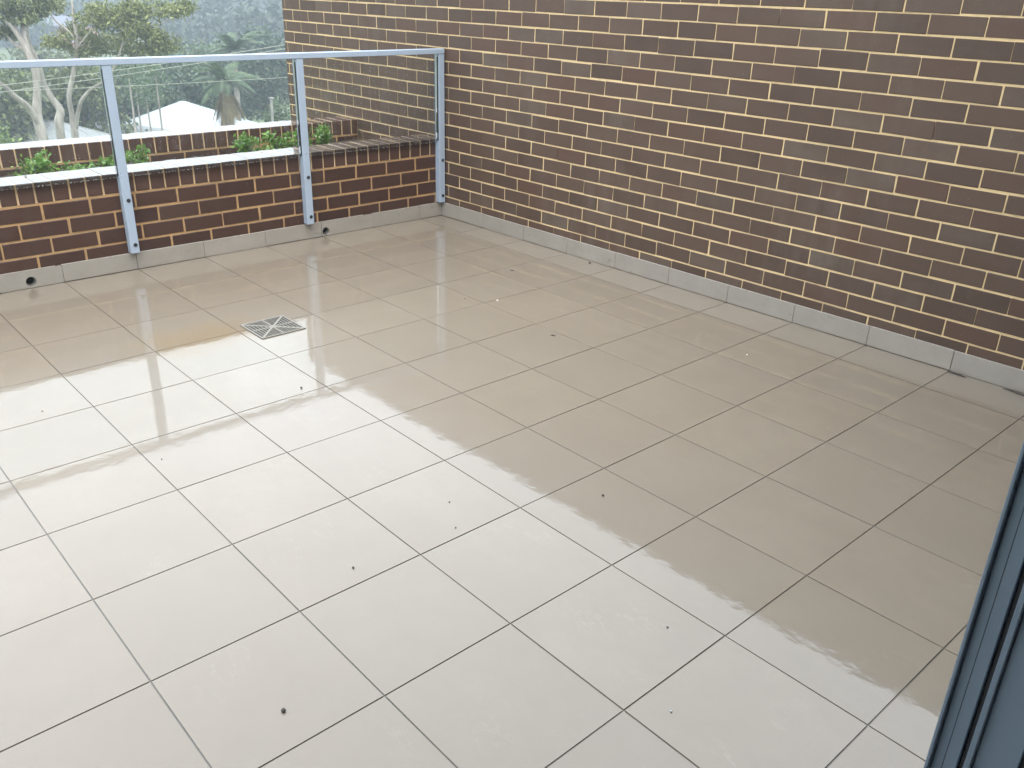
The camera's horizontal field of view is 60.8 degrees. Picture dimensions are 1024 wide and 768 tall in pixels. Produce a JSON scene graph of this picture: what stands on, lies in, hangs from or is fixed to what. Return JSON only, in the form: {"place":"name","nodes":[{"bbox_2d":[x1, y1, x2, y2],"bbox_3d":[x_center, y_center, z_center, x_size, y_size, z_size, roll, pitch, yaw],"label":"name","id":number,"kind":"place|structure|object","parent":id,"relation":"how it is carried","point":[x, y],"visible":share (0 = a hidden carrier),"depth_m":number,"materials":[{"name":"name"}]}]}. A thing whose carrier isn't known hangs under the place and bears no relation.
{"place":"outdoors","nodes":[
{"label":"outdoors","id":0,"kind":"place"},
{"bbox_2d":[0,0,290,122],"bbox_3d":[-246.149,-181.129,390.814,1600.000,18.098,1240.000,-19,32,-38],"label":"ground","id":1,"kind":"structure","parent":0,"point":[3,50],"depth_m":145.27,"materials":[{"name":"green plant"}]},
{"bbox_2d":[0,123,21,143],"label":"bush","id":2,"kind":"object","parent":1,"relation":"on","point":[5,141],"visible":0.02,"depth_m":28.86,"materials":[{"name":"green plant"}]},
{"bbox_2d":[0,15,58,46],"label":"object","id":3,"kind":"object","parent":1,"relation":"on","point":[35,32],"visible":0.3,"depth_m":151.03,"materials":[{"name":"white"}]},
{"bbox_2d":[0,0,65,140],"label":"gum tree","id":4,"kind":"object","parent":1,"relation":"on","point":[20,12],"visible":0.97,"depth_m":31.49,"materials":[{"name":"beige plant"}]},
{"bbox_2d":[0,67,66,143],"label":"tree","id":5,"kind":"object","parent":1,"relation":"on","point":[9,115],"visible":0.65,"depth_m":43.21,"materials":[{"name":"green plant"}]},
{"bbox_2d":[1,38,89,72],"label":"tree","id":6,"kind":"object","parent":1,"relation":"on","point":[46,55],"visible":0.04,"depth_m":73.28,"materials":[{"name":"green plant"}]},
{"bbox_2d":[26,0,65,138],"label":"gum tree","id":7,"kind":"object","parent":1,"relation":"on","point":[59,120],"visible":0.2,"depth_m":34.06,"materials":[{"name":"beige plant"}]},
{"bbox_2d":[0,54,98,128],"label":"tree","id":8,"kind":"object","parent":1,"relation":"on","point":[46,70],"visible":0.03,"depth_m":47.09,"materials":[{"name":"green plant"}]},
{"bbox_2d":[10,120,109,142],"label":"house","id":9,"kind":"structure","parent":1,"relation":"on","point":[51,132],"depth_m":44.41,"materials":[{"name":"grey"}]},
{"bbox_2d":[42,15,97,45],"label":"house","id":10,"kind":"structure","parent":1,"relation":"on","point":[61,19],"depth_m":156.23,"materials":[{"name":"white"}]},
{"bbox_2d":[22,55,147,133],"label":"tree","id":11,"kind":"object","parent":1,"relation":"on","point":[92,98],"visible":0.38,"depth_m":46.07,"materials":[{"name":"green plant"}]},
{"bbox_2d":[51,0,119,36],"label":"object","id":12,"kind":"object","parent":1,"relation":"on","point":[78,6],"visible":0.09,"depth_m":173.04,"materials":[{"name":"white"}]},
{"bbox_2d":[38,0,201,137],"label":"gum tree","id":13,"kind":"object","parent":1,"relation":"on","point":[122,17],"visible":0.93,"depth_m":35.07,"materials":[{"name":"green plant"}]},
{"bbox_2d":[87,57,162,121],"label":"tree","id":14,"kind":"object","parent":1,"relation":"on","point":[124,101],"visible":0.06,"depth_m":52.11,"materials":[{"name":"green plant"}]},
{"bbox_2d":[89,121,170,133],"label":"house","id":15,"kind":"structure","parent":1,"relation":"on","point":[144,128],"depth_m":49.78,"materials":[{"name":"grey"}]},
{"bbox_2d":[111,64,150,132],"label":"slim trunk tree","id":16,"kind":"object","parent":1,"relation":"on","point":[123,76],"visible":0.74,"depth_m":43.80,"materials":[{"name":"green plant"}]},
{"bbox_2d":[120,77,153,132],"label":"slim trunk tree","id":17,"kind":"object","parent":1,"relation":"on","point":[126,94],"visible":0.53,"depth_m":46.81,"materials":[{"name":"green plant"}]},
{"bbox_2d":[0,45,281,85],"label":"overhead wire","id":18,"kind":"object","parent":1,"relation":"on","point":[123,69],"visible":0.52,"depth_m":27.02,"materials":[{"name":"grey"}]},
{"bbox_2d":[0,49,281,92],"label":"overhead wire","id":19,"kind":"object","parent":1,"relation":"on","point":[124,74],"visible":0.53,"depth_m":27.70,"materials":[{"name":"grey"}]},
{"bbox_2d":[5,0,285,59],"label":"forest","id":20,"kind":"object","parent":1,"relation":"on","point":[222,16],"visible":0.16,"depth_m":112.46,"materials":[{"name":"green plant"}]},
{"bbox_2d":[103,55,189,119],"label":"tree","id":21,"kind":"object","parent":1,"relation":"on","point":[169,95],"visible":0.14,"depth_m":56.32,"materials":[{"name":"green plant"}]},
{"bbox_2d":[127,81,168,131],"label":"slim trunk tree","id":22,"kind":"object","parent":1,"relation":"on","point":[142,100],"visible":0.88,"depth_m":46.25,"materials":[{"name":"green plant"}]},
{"bbox_2d":[11,77,287,90],"bbox_3d":[-10.361,-10.374,29.831,0.018,0.102,12.618,23,32,38],"label":"overhead wire","id":23,"kind":"object","parent":1,"relation":"on","point":[143,85],"visible":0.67,"depth_m":28.26,"materials":[{"name":"grey"}]},
{"bbox_2d":[134,63,172,130],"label":"slim trunk tree","id":24,"kind":"object","parent":1,"relation":"on","point":[155,78],"visible":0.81,"depth_m":45.17,"materials":[{"name":"green plant"}]},
{"bbox_2d":[135,54,208,110],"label":"tree","id":25,"kind":"object","parent":1,"relation":"on","point":[184,79],"visible":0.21,"depth_m":58.07,"materials":[{"name":"green plant"}]},
{"bbox_2d":[155,62,219,109],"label":"tree","id":26,"kind":"object","parent":1,"relation":"on","point":[211,100],"visible":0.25,"depth_m":60.17,"materials":[{"name":"green plant"}]},
{"bbox_2d":[126,101,255,129],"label":"house","id":27,"kind":"structure","parent":1,"relation":"on","point":[181,115],"depth_m":51.52,"materials":[{"name":"grey"}]},
{"bbox_2d":[169,38,233,95],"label":"tree","id":28,"kind":"object","parent":1,"relation":"on","point":[196,50],"visible":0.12,"depth_m":68.11,"materials":[{"name":"green plant"}]},
{"bbox_2d":[192,62,266,125],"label":"palm tree","id":29,"kind":"object","parent":1,"relation":"on","point":[228,107],"visible":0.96,"depth_m":48.95,"materials":[{"name":"green plant"}]},
{"bbox_2d":[207,31,265,120],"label":"palm tree","id":30,"kind":"object","parent":1,"relation":"on","point":[231,45],"visible":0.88,"depth_m":51.88,"materials":[{"name":"green plant"}]},
{"bbox_2d":[219,52,274,120],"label":"tree","id":31,"kind":"object","parent":1,"relation":"on","point":[249,103],"visible":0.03,"depth_m":69.96,"materials":[{"name":"green plant"}]},
{"bbox_2d":[209,21,289,120],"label":"tree","id":32,"kind":"object","parent":1,"relation":"on","point":[277,83],"visible":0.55,"depth_m":64.62,"materials":[{"name":"green plant"}]},
{"bbox_2d":[269,97,273,121],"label":"utility pole","id":33,"kind":"object","parent":1,"relation":"on","point":[271,106],"visible":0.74,"depth_m":42.72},
{"bbox_2d":[256,93,290,122],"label":"tree","id":34,"kind":"object","parent":1,"relation":"on","point":[279,115],"visible":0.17,"depth_m":46.52,"materials":[{"name":"green plant"}]},
{"bbox_2d":[0,116,357,176],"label":"planter wall","id":35,"kind":"structure","parent":0,"point":[187,143],"depth_m":6.05,"materials":[{"name":"brick"}]},
{"bbox_2d":[0,139,359,177],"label":"planter soil","id":36,"kind":"structure","parent":35,"relation":"in","point":[202,156],"depth_m":6.16,"materials":[{"name":"brown soil"}]},
{"bbox_2d":[9,164,32,176],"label":"shrub","id":37,"kind":"object","parent":36,"relation":"on","point":[19,174],"visible":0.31,"depth_m":5.10,"materials":[{"name":"green plant"}]},
{"bbox_2d":[11,149,58,173],"bbox_3d":[-2.774,-1.264,5.129,0.177,0.230,0.282,7,25,11],"label":"shrub","id":38,"kind":"object","parent":36,"relation":"on","point":[38,165],"visible":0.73,"depth_m":5.11,"materials":[{"name":"green plant"}]},
{"bbox_2d":[55,160,101,170],"bbox_3d":[-2.592,-1.275,5.273,0.250,0.145,0.300,-19,32,-38],"label":"shrub","id":39,"kind":"object","parent":36,"relation":"on","point":[76,167],"visible":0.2,"depth_m":5.26,"materials":[{"name":"green plant"}]},
{"bbox_2d":[89,150,137,166],"bbox_3d":[-2.478,-1.365,5.433,0.195,0.177,0.253,9,26,16],"label":"shrub","id":40,"kind":"object","parent":36,"relation":"on","point":[107,162],"visible":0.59,"depth_m":5.41,"materials":[{"name":"green plant"}]},
{"bbox_2d":[124,143,150,163],"bbox_3d":[-2.392,-1.439,5.571,0.170,0.200,0.144,-8,26,-19],"label":"shrub","id":41,"kind":"object","parent":36,"relation":"on","point":[144,151],"visible":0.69,"depth_m":5.56,"materials":[{"name":"green plant"}]},
{"bbox_2d":[231,131,266,152],"bbox_3d":[-1.824,-1.635,6.006,0.218,0.222,0.212,-19,32,-38],"label":"shrub","id":42,"kind":"object","parent":36,"relation":"on","point":[242,143],"visible":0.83,"depth_m":5.97,"materials":[{"name":"green plant"}]},
{"bbox_2d":[256,141,281,150],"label":"shrub","id":43,"kind":"object","parent":36,"relation":"on","point":[264,147],"visible":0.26,"depth_m":6.00,"materials":[{"name":"green plant"}]},
{"bbox_2d":[262,129,293,148],"bbox_3d":[-1.659,-1.700,6.185,0.275,0.201,0.180,11,26,19],"label":"shrub","id":44,"kind":"object","parent":36,"relation":"on","point":[282,143],"visible":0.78,"depth_m":6.16,"materials":[{"name":"green plant"}]},
{"bbox_2d":[290,128,312,145],"bbox_3d":[-1.508,-1.740,6.260,0.151,0.220,0.226,-19,32,-38],"label":"shrub","id":45,"kind":"object","parent":36,"relation":"on","point":[294,133],"visible":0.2,"depth_m":6.25,"materials":[{"name":"green plant"}]},
{"bbox_2d":[310,121,333,144],"bbox_3d":[-1.378,-1.790,6.346,0.155,0.246,0.182,9,26,15],"label":"shrub","id":46,"kind":"object","parent":36,"relation":"on","point":[321,135],"visible":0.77,"depth_m":6.30,"materials":[{"name":"green plant"}]},
{"bbox_2d":[0,215,1023,767],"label":"floor","id":47,"kind":"structure","parent":0,"point":[782,529],"depth_m":2.82,"materials":[{"name":"tile"}]},
{"bbox_2d":[0,134,441,292],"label":"parapet wall","id":48,"kind":"structure","parent":47,"relation":"on","point":[57,232],"depth_m":5.27,"materials":[{"name":"brick"}]},
{"bbox_2d":[0,48,444,253],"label":"glass balustrade","id":49,"kind":"object","parent":48,"relation":"on","point":[109,94],"visible":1,"depth_m":5.18,"materials":[{"name":"metal"}]},
{"bbox_2d":[240,315,305,338],"bbox_3d":[-1.184,-0.284,4.317,0.235,0.005,0.235,-19,32,-38],"label":"floor drain","id":50,"kind":"object","parent":47,"relation":"on","point":[272,327],"visible":1,"depth_m":4.31,"materials":[{"name":"silver metal"}]},
{"bbox_2d":[282,0,1023,392],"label":"brick wall","id":51,"kind":"structure","parent":47,"relation":"on","point":[852,170],"depth_m":4.53,"materials":[{"name":"brick"}]},
{"bbox_2d":[1003,388,1023,395],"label":"twig","id":52,"kind":"object","parent":47,"relation":"on","point":[1014,391],"visible":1,"depth_m":3.83,"materials":[{"name":"brown plant"}]},
{"bbox_3d":[1.849,0.584,-1.110,7.583,3.700,4.838,-19,32,-38],"label":"house wall","id":53,"kind":"object","parent":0,"visible":0},
{"bbox_2d":[923,441,1023,767],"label":"sliding door","id":54,"kind":"structure","parent":53,"relation":"attached to","point":[980,722],"depth_m":1.14,"materials":[{"name":"grey metal"}]}
]}

